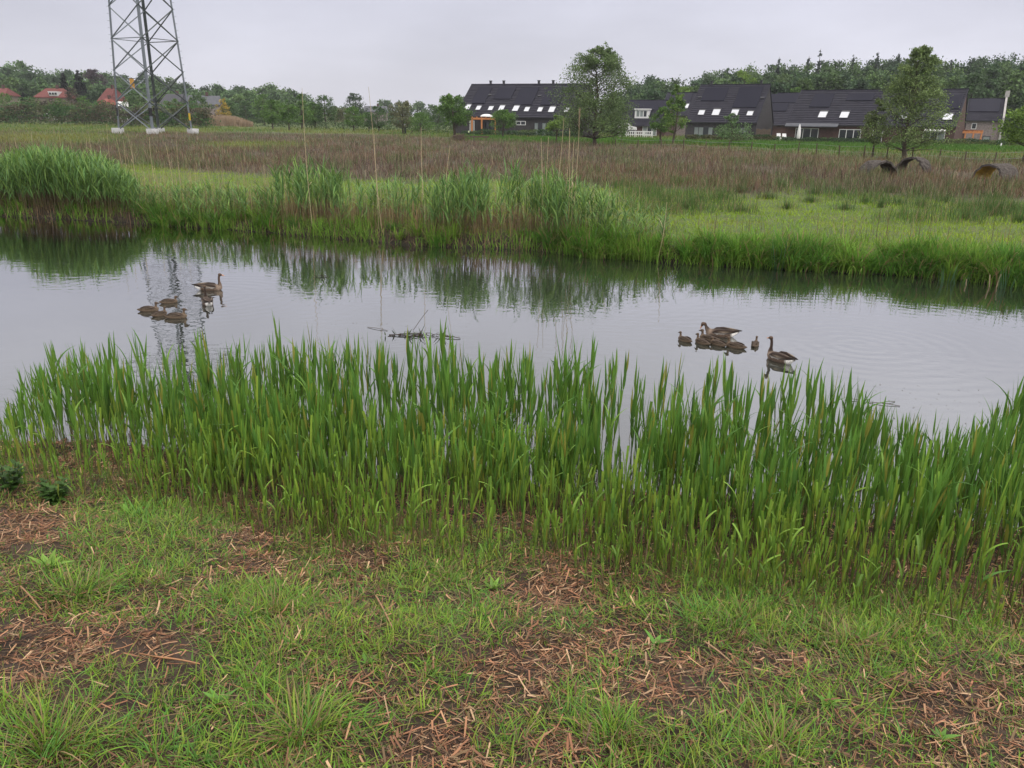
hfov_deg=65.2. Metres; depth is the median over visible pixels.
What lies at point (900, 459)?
reed
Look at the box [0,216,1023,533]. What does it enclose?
water
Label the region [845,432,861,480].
reed
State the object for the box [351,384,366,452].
reed
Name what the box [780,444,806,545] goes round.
reed
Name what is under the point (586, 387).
reed
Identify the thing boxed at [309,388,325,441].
reed
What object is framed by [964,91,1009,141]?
brick house
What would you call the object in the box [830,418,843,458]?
reed
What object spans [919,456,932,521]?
reed
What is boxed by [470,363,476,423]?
reed
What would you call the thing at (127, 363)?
reed
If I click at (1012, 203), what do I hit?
rush clump
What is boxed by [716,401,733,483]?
reed
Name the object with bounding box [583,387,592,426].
reed
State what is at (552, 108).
roof window
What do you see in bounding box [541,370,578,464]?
reed
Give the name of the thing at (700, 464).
reed
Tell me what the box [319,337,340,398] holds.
reed
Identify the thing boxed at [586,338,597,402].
reed
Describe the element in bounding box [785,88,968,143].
terrace house
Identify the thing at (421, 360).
reed
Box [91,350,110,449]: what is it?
reed
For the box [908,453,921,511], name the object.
reed
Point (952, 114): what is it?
roof window
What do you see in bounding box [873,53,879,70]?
spruce
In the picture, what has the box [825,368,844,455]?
reed
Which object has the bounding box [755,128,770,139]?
wooden fence
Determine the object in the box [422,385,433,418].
reed
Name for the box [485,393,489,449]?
reed
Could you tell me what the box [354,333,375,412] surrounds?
reed
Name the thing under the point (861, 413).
reed
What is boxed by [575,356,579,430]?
reed
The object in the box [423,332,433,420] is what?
reed
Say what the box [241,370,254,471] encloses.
reed
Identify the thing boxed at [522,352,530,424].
reed
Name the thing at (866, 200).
rush clump
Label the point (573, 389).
reed
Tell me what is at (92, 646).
straw litter
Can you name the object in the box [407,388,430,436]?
reed
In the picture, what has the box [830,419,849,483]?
reed
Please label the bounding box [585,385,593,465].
reed
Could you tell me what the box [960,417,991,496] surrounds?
reed
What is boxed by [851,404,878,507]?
reed
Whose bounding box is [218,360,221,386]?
reed
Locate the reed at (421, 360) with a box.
[417,346,425,397]
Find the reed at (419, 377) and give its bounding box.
[413,353,426,404]
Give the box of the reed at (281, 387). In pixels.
[277,376,287,411]
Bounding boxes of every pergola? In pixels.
[471,114,495,133]
[963,130,982,141]
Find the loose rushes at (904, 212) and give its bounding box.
[590,164,1023,224]
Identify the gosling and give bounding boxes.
[137,302,159,311]
[151,306,167,316]
[159,296,178,303]
[164,308,186,318]
[678,331,691,342]
[695,333,709,345]
[699,329,719,340]
[710,337,726,346]
[726,336,746,348]
[751,336,758,346]
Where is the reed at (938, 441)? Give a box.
[922,431,946,473]
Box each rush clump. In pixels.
[656,194,723,209]
[669,172,689,185]
[687,189,714,201]
[708,184,737,200]
[726,204,753,212]
[732,182,750,192]
[747,188,787,198]
[763,179,792,187]
[774,199,798,209]
[798,180,830,195]
[798,193,830,202]
[822,180,861,195]
[829,200,866,210]
[848,195,879,203]
[872,183,909,192]
[872,197,892,207]
[889,193,911,204]
[898,191,949,207]
[916,204,992,221]
[930,189,964,202]
[960,193,1005,209]
[964,196,1020,215]
[969,189,1018,199]
[993,208,1023,222]
[998,182,1019,192]
[998,197,1023,211]
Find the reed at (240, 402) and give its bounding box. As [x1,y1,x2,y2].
[228,380,248,434]
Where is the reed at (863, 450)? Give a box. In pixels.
[858,426,870,467]
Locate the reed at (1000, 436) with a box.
[985,414,1007,523]
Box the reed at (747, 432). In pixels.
[743,412,772,447]
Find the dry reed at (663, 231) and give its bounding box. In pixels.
[658,205,666,257]
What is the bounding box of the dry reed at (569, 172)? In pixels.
[568,128,570,216]
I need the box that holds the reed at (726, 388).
[720,355,731,425]
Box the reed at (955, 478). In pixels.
[945,455,970,499]
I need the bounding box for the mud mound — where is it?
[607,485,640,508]
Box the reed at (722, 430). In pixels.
[711,413,727,477]
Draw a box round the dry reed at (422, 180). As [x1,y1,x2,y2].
[419,150,424,216]
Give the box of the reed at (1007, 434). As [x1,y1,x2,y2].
[981,409,1016,528]
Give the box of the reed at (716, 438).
[707,420,721,470]
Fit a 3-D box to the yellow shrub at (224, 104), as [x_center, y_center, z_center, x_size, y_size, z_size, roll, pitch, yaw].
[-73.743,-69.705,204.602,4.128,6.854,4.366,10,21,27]
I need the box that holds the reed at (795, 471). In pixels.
[778,459,801,523]
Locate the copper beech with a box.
[82,68,108,85]
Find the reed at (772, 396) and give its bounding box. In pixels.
[761,381,776,448]
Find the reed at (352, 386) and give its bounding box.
[351,375,356,398]
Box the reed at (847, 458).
[834,422,863,520]
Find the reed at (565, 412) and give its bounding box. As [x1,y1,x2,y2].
[563,396,567,449]
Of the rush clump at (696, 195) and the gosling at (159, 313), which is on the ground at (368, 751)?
the rush clump at (696, 195)
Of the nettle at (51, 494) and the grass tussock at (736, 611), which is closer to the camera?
the grass tussock at (736, 611)
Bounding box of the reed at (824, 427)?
[820,407,826,448]
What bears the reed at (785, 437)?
on the ground at (368, 751)
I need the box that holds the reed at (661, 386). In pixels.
[656,357,668,421]
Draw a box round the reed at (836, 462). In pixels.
[827,438,843,536]
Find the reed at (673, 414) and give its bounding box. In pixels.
[666,389,681,476]
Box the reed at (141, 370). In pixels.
[136,353,152,437]
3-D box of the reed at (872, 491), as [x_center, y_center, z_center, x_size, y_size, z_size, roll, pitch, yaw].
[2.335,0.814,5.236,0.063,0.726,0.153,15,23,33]
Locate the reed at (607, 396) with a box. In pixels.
[601,358,615,449]
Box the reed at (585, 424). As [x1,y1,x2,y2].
[581,397,588,490]
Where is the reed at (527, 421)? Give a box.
[522,389,539,477]
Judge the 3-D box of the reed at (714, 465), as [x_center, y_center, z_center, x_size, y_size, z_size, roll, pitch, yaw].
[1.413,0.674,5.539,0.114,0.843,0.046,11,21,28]
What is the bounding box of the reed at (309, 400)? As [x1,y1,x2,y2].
[306,385,319,448]
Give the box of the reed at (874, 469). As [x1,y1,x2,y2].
[855,443,885,518]
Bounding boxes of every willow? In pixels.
[545,41,639,144]
[857,97,893,156]
[864,44,967,158]
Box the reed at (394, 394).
[383,382,395,413]
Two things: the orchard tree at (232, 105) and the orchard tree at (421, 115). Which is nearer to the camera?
the orchard tree at (421, 115)
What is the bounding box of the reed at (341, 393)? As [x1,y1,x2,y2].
[332,358,344,440]
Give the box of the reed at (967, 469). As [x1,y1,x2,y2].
[957,433,986,538]
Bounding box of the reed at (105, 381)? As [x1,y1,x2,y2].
[92,355,123,435]
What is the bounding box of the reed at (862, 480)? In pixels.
[854,452,876,541]
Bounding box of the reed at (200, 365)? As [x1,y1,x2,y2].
[190,340,208,403]
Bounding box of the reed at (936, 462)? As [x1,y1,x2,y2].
[910,442,948,486]
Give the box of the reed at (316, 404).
[310,386,323,469]
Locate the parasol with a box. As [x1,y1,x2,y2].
[797,125,800,138]
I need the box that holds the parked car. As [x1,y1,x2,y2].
[617,123,636,136]
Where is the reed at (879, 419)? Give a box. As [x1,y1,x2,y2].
[859,399,885,491]
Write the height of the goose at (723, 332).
0.255 m
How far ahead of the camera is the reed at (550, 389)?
7.33 m
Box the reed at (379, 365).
[377,341,381,424]
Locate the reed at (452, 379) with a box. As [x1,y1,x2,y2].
[449,351,454,395]
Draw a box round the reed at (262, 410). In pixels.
[260,383,263,426]
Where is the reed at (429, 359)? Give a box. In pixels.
[422,329,435,430]
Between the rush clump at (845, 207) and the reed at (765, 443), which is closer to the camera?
the reed at (765, 443)
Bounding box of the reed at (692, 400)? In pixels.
[685,383,704,425]
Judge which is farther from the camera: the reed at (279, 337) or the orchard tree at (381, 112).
the orchard tree at (381, 112)
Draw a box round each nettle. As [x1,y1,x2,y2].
[0,459,25,495]
[35,476,72,505]
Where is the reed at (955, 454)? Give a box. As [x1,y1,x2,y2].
[941,415,976,486]
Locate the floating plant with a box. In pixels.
[384,325,437,337]
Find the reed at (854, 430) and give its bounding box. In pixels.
[842,411,866,501]
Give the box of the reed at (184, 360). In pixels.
[168,346,186,440]
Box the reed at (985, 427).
[957,410,988,508]
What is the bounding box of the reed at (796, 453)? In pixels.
[776,434,802,466]
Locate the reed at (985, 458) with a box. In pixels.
[976,433,994,499]
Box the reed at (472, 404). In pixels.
[463,389,474,424]
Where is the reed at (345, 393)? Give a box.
[338,368,356,468]
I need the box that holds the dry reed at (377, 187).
[374,139,381,228]
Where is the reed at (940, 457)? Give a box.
[936,448,942,539]
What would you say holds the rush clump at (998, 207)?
on the ground at (368, 751)
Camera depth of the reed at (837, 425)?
6.81 m
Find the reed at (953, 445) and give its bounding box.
[946,429,957,494]
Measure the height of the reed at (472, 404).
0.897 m
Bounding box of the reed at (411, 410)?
[403,389,418,439]
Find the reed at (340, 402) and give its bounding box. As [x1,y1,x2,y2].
[334,358,347,470]
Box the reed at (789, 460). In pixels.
[779,438,810,521]
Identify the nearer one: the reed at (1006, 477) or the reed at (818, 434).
the reed at (1006, 477)
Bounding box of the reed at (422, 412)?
[413,384,430,455]
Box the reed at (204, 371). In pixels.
[199,349,206,405]
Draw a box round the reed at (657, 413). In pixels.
[652,382,661,440]
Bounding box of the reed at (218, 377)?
[215,362,225,409]
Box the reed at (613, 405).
[609,377,616,460]
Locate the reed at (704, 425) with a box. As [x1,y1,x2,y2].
[703,398,718,437]
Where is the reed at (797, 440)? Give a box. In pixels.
[792,422,801,462]
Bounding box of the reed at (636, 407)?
[634,361,639,431]
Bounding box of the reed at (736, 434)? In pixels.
[726,398,744,488]
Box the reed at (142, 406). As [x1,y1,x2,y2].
[136,382,155,454]
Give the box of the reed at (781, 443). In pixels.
[772,423,786,483]
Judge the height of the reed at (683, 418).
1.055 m
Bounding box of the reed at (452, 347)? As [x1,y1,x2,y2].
[448,328,455,369]
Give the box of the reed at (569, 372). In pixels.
[552,332,587,403]
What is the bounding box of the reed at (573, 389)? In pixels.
[571,362,577,416]
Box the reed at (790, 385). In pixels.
[778,370,794,431]
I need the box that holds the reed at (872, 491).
[854,464,880,555]
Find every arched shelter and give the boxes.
[858,160,898,176]
[897,156,931,172]
[972,163,1019,181]
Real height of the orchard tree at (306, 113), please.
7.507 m
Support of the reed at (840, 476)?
on the ground at (368, 751)
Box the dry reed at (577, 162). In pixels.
[570,108,580,230]
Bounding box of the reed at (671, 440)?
[660,415,676,471]
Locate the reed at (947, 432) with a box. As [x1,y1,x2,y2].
[944,417,957,450]
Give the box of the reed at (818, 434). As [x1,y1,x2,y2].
[806,414,820,513]
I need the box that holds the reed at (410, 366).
[406,338,413,420]
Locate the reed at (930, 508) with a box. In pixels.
[913,466,953,561]
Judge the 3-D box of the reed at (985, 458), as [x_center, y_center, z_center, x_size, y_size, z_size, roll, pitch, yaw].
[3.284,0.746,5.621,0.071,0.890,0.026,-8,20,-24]
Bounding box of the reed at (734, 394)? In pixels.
[730,375,739,425]
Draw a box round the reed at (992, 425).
[986,401,1003,460]
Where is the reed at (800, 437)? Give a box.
[779,413,807,512]
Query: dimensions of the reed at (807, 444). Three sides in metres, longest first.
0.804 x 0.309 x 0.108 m
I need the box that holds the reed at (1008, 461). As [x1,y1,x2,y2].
[993,439,1020,532]
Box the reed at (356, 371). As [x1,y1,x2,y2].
[348,350,366,413]
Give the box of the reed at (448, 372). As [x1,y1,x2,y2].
[435,355,449,401]
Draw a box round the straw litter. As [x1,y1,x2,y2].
[0,438,1023,767]
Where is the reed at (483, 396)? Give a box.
[478,367,484,406]
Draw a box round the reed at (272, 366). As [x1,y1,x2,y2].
[269,335,274,386]
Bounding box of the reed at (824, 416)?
[803,381,841,483]
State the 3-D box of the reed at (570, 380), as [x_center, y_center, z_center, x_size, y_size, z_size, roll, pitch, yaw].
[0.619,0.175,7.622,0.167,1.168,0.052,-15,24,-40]
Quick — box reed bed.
[0,325,1023,643]
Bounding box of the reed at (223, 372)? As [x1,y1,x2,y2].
[208,353,224,407]
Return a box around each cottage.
[160,91,188,120]
[187,92,222,115]
[364,104,387,124]
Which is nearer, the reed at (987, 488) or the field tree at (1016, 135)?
the reed at (987, 488)
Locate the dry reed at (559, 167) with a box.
[548,122,563,231]
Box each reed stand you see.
[0,140,147,218]
[126,176,281,226]
[252,152,689,260]
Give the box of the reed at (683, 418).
[669,383,691,482]
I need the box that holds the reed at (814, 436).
[779,413,819,516]
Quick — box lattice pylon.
[107,0,198,133]
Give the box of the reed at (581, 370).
[566,337,590,374]
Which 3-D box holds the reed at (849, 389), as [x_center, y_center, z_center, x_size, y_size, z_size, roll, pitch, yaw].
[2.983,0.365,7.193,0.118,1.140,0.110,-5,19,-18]
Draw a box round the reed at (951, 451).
[949,434,957,470]
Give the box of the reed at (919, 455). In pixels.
[908,432,927,526]
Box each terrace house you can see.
[455,80,598,137]
[664,92,696,135]
[685,80,773,140]
[771,92,799,136]
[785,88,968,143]
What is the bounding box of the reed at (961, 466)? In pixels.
[950,440,971,501]
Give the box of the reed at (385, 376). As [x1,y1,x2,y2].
[381,334,395,405]
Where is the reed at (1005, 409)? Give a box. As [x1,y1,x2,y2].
[1001,393,1007,424]
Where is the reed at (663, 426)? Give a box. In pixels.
[660,412,665,485]
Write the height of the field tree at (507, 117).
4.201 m
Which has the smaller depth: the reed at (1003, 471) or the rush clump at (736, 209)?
the reed at (1003, 471)
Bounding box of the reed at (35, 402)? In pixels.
[22,362,50,451]
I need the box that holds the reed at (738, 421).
[726,405,741,482]
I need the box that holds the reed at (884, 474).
[877,456,892,516]
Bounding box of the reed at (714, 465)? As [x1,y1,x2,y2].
[711,428,724,534]
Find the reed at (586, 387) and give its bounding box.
[584,370,595,412]
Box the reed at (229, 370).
[223,342,232,383]
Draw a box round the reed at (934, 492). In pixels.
[911,461,952,548]
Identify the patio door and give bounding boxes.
[484,122,493,135]
[534,122,545,135]
[694,127,712,138]
[795,128,818,137]
[838,129,861,140]
[923,131,944,141]
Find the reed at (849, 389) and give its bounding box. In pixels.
[845,368,852,452]
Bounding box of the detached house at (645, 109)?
[621,100,674,136]
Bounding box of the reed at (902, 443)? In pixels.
[893,407,920,508]
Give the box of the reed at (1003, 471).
[988,452,1009,513]
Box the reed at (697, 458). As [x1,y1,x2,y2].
[688,403,705,502]
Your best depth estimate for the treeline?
432.81 m
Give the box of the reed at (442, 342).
[440,317,447,379]
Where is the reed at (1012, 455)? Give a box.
[993,427,1023,531]
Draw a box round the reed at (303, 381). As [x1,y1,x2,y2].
[294,356,309,387]
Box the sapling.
[618,126,626,140]
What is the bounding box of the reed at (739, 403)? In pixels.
[729,381,744,447]
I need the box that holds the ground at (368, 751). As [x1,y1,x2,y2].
[0,115,1023,767]
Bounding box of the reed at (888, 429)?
[877,408,894,488]
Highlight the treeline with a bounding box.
[326,96,464,124]
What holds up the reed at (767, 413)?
on the ground at (368, 751)
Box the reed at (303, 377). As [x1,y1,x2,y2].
[300,352,306,401]
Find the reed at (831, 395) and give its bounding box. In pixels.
[827,373,843,444]
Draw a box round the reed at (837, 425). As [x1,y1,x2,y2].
[829,399,851,454]
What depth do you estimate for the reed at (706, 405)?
6.66 m
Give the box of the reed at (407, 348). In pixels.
[406,328,411,396]
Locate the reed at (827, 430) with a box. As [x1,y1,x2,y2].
[819,411,831,467]
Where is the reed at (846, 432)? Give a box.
[832,413,853,500]
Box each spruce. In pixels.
[774,59,780,79]
[806,57,810,74]
[815,50,822,73]
[850,55,854,72]
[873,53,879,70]
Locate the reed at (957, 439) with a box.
[955,416,962,445]
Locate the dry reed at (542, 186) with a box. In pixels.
[540,146,542,230]
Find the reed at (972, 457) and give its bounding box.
[963,419,985,508]
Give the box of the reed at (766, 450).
[751,429,778,475]
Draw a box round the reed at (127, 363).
[112,341,142,400]
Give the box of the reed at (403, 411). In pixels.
[401,395,413,462]
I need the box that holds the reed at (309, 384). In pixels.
[306,369,315,413]
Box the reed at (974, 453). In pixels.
[962,432,983,523]
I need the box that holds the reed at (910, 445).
[897,424,915,470]
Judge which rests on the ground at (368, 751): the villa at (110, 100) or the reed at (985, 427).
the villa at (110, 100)
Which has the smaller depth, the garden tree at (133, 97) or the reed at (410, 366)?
the reed at (410, 366)
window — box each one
[465,103,471,109]
[487,105,494,110]
[497,104,505,110]
[512,105,520,110]
[516,121,525,124]
[523,106,530,111]
[536,106,543,111]
[548,105,556,112]
[642,126,656,135]
[697,109,705,114]
[711,108,721,115]
[730,108,739,115]
[746,110,753,115]
[817,110,828,117]
[839,110,850,117]
[942,112,954,119]
[971,123,976,128]
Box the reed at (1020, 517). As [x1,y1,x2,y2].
[1017,501,1023,537]
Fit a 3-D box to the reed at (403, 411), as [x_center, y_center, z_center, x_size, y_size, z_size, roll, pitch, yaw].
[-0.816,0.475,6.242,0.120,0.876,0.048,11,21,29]
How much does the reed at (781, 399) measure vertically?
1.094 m
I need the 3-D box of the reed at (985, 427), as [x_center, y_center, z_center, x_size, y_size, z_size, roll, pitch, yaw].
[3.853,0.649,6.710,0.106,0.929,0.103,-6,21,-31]
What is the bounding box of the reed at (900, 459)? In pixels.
[886,435,909,506]
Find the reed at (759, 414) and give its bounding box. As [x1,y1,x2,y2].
[750,393,768,452]
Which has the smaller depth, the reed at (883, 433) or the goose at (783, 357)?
the reed at (883, 433)
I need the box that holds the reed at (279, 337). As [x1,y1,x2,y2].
[272,313,287,385]
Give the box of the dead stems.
[0,176,1023,283]
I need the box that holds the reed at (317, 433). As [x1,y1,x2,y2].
[314,406,323,467]
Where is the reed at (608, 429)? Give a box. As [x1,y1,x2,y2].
[603,408,623,499]
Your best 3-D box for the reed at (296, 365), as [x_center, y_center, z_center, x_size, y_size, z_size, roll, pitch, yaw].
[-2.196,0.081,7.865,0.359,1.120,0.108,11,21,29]
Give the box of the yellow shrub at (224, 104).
[215,98,231,116]
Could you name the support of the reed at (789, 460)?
on the ground at (368, 751)
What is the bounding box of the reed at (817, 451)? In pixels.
[802,429,836,520]
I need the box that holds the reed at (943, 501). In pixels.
[929,452,953,564]
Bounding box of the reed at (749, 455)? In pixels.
[727,436,754,488]
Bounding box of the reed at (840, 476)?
[836,441,847,509]
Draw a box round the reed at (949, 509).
[940,470,963,539]
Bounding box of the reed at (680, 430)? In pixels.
[674,408,685,475]
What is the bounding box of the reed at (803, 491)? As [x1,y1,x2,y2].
[801,426,815,510]
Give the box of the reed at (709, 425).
[701,394,712,466]
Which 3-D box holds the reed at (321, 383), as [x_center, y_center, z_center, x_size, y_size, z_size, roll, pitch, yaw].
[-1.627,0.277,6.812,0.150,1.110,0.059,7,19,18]
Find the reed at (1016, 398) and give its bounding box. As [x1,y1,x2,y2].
[985,376,1023,427]
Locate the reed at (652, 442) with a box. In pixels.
[646,417,655,499]
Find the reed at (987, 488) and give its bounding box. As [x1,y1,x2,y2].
[974,459,998,542]
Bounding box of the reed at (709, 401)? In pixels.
[705,386,712,414]
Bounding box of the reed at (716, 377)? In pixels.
[699,355,722,404]
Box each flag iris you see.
[771,227,793,270]
[938,260,959,282]
[998,269,1017,288]
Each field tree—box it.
[436,93,477,134]
[489,109,517,137]
[545,114,567,140]
[648,106,675,141]
[659,84,691,144]
[713,113,754,143]
[992,102,1023,160]
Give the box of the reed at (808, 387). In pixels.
[805,357,812,435]
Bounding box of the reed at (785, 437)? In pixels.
[783,422,796,457]
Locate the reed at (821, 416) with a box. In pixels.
[797,394,830,448]
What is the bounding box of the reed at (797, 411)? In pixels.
[790,387,805,443]
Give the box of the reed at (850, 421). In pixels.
[829,392,861,487]
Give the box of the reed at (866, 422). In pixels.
[864,410,870,437]
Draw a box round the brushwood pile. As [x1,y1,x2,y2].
[451,133,469,140]
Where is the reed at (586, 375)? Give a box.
[573,355,600,422]
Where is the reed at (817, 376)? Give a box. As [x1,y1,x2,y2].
[799,359,823,422]
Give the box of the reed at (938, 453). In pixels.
[917,439,940,527]
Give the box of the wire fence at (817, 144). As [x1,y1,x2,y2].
[615,138,1023,163]
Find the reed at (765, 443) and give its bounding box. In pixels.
[763,429,770,470]
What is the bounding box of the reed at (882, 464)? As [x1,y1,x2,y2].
[872,444,892,536]
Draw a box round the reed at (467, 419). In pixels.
[457,405,471,463]
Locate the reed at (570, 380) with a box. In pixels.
[570,343,581,415]
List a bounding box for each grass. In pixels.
[0,121,1023,254]
[0,194,1023,286]
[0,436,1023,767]
[6,156,646,220]
[464,134,1023,154]
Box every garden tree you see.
[0,92,16,119]
[76,95,90,118]
[120,95,144,120]
[160,98,180,121]
[188,95,209,124]
[679,86,692,91]
[728,70,756,83]
[790,87,801,91]
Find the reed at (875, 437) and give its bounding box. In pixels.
[864,407,884,504]
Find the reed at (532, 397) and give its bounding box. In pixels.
[529,375,542,468]
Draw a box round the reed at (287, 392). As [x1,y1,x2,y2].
[282,375,300,421]
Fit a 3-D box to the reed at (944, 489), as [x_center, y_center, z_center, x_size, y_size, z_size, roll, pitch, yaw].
[2.677,0.850,5.001,0.082,0.827,0.287,11,24,8]
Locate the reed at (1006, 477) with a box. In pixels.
[991,439,1019,534]
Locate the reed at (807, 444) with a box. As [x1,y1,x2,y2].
[798,420,812,482]
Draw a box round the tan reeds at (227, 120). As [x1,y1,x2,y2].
[185,114,252,126]
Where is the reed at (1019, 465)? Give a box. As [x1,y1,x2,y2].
[1009,440,1023,520]
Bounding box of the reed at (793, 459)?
[780,442,799,494]
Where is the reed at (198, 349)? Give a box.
[193,327,236,371]
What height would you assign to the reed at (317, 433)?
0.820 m
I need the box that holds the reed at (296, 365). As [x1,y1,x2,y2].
[272,338,299,406]
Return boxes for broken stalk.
[20,586,41,609]
[151,656,199,664]
[375,595,393,630]
[704,641,731,662]
[924,612,957,620]
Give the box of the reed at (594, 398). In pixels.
[588,370,602,430]
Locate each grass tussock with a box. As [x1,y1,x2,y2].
[0,541,160,613]
[0,670,191,767]
[194,652,413,767]
[200,562,345,630]
[405,544,498,593]
[537,676,679,761]
[668,586,794,634]
[679,688,875,767]
[791,596,945,658]
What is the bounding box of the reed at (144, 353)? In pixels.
[132,328,147,433]
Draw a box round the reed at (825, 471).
[811,450,853,546]
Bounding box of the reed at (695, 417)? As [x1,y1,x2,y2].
[685,392,700,467]
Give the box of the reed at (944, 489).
[913,454,970,565]
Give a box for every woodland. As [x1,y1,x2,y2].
[0,60,323,123]
[599,52,1023,138]
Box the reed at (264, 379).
[262,354,267,403]
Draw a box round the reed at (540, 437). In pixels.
[536,415,541,464]
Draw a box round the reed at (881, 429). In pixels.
[871,397,895,476]
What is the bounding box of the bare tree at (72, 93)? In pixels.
[63,87,83,119]
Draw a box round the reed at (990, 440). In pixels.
[977,426,1008,532]
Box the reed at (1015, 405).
[1009,374,1023,439]
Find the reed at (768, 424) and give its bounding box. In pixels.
[764,401,771,500]
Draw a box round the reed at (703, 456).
[699,435,706,529]
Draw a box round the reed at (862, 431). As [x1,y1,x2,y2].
[851,409,871,479]
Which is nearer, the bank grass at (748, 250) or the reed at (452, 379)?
the reed at (452, 379)
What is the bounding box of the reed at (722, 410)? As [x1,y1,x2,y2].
[721,385,733,492]
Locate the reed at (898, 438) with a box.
[892,409,903,473]
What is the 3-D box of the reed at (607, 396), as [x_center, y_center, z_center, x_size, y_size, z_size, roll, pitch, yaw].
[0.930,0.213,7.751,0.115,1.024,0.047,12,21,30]
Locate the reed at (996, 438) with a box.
[977,407,1012,521]
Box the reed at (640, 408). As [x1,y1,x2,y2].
[632,376,645,476]
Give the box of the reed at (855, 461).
[850,434,871,488]
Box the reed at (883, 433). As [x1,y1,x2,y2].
[877,412,889,477]
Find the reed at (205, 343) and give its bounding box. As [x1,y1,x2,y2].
[200,328,213,383]
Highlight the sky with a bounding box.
[0,0,1023,116]
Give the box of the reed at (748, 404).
[738,376,756,452]
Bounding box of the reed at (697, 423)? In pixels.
[680,404,702,455]
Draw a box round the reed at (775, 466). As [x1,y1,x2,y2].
[754,439,782,499]
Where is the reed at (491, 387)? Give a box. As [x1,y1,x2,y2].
[489,364,493,409]
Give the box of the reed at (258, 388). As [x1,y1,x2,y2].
[250,363,259,419]
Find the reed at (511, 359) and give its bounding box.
[506,338,530,397]
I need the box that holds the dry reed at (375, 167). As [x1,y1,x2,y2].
[368,87,379,228]
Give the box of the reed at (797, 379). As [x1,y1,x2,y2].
[787,362,801,435]
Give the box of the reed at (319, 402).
[313,377,335,462]
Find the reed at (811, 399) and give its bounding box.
[804,369,818,447]
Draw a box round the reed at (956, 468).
[950,429,966,494]
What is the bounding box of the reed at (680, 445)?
[670,408,682,480]
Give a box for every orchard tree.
[221,101,242,118]
[237,101,254,119]
[250,94,276,124]
[260,99,280,129]
[274,101,282,124]
[277,99,299,128]
[289,94,313,128]
[305,102,326,126]
[314,95,340,126]
[335,107,352,126]
[343,93,369,119]
[343,106,366,130]
[362,112,374,130]
[364,106,390,130]
[387,100,413,132]
[406,112,435,133]
[426,105,445,128]
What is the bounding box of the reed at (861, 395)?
[855,382,875,423]
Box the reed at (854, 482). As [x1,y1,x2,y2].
[850,432,867,490]
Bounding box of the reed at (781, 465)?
[778,428,787,494]
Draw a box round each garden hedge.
[0,97,220,127]
[243,118,452,133]
[459,128,578,137]
[685,134,780,140]
[781,136,870,142]
[891,137,1023,145]
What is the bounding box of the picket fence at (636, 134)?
[621,131,652,136]
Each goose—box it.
[191,273,223,290]
[201,285,212,305]
[700,322,741,337]
[767,336,797,363]
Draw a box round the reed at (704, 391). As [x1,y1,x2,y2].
[702,381,705,403]
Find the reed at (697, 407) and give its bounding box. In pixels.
[692,396,704,417]
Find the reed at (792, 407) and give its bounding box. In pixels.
[753,378,801,455]
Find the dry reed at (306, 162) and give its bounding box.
[302,95,311,220]
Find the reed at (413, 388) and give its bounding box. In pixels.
[407,365,415,404]
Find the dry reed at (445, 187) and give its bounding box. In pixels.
[441,149,449,222]
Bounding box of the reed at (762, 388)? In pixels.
[757,368,764,435]
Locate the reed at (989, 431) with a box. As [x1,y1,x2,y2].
[988,410,1014,436]
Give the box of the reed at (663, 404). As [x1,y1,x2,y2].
[662,390,669,419]
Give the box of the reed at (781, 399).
[776,363,809,469]
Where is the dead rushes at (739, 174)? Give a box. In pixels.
[0,128,1023,198]
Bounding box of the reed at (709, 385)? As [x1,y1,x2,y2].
[688,366,715,418]
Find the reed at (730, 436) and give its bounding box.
[720,418,735,484]
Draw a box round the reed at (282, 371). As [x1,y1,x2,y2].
[267,348,290,397]
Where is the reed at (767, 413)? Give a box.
[764,392,770,451]
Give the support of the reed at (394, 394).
in the water
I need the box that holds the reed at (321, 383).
[310,360,323,409]
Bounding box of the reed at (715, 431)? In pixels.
[706,409,719,514]
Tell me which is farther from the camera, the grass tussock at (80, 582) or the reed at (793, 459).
the reed at (793, 459)
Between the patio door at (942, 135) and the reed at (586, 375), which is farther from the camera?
the patio door at (942, 135)
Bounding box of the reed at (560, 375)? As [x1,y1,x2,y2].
[555,353,562,423]
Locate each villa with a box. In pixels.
[0,85,22,119]
[33,85,75,120]
[97,85,129,120]
[99,95,119,121]
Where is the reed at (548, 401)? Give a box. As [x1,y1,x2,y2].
[544,376,561,460]
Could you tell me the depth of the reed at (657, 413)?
6.98 m
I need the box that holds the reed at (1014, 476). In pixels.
[990,464,1022,547]
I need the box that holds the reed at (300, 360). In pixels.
[285,331,304,396]
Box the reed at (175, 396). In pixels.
[172,372,179,427]
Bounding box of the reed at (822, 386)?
[809,377,824,476]
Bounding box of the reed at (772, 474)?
[764,450,783,517]
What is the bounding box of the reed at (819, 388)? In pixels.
[811,371,826,420]
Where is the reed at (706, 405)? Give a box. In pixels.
[703,386,714,424]
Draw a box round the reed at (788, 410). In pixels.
[784,394,792,458]
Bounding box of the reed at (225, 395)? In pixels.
[215,370,232,429]
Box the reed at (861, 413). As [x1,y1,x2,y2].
[855,388,883,431]
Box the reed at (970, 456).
[960,416,988,516]
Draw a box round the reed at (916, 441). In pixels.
[895,416,924,499]
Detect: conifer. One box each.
[59,72,69,90]
[72,69,92,118]
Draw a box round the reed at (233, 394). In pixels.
[229,375,243,470]
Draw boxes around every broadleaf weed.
[25,548,70,568]
[114,503,134,514]
[203,687,239,707]
[360,652,376,666]
[484,577,502,589]
[644,629,667,650]
[815,690,841,708]
[927,726,961,747]
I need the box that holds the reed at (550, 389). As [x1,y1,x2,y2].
[547,365,551,426]
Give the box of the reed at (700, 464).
[697,430,706,526]
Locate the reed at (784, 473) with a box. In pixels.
[778,453,789,503]
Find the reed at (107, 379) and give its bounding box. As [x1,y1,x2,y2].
[101,352,116,434]

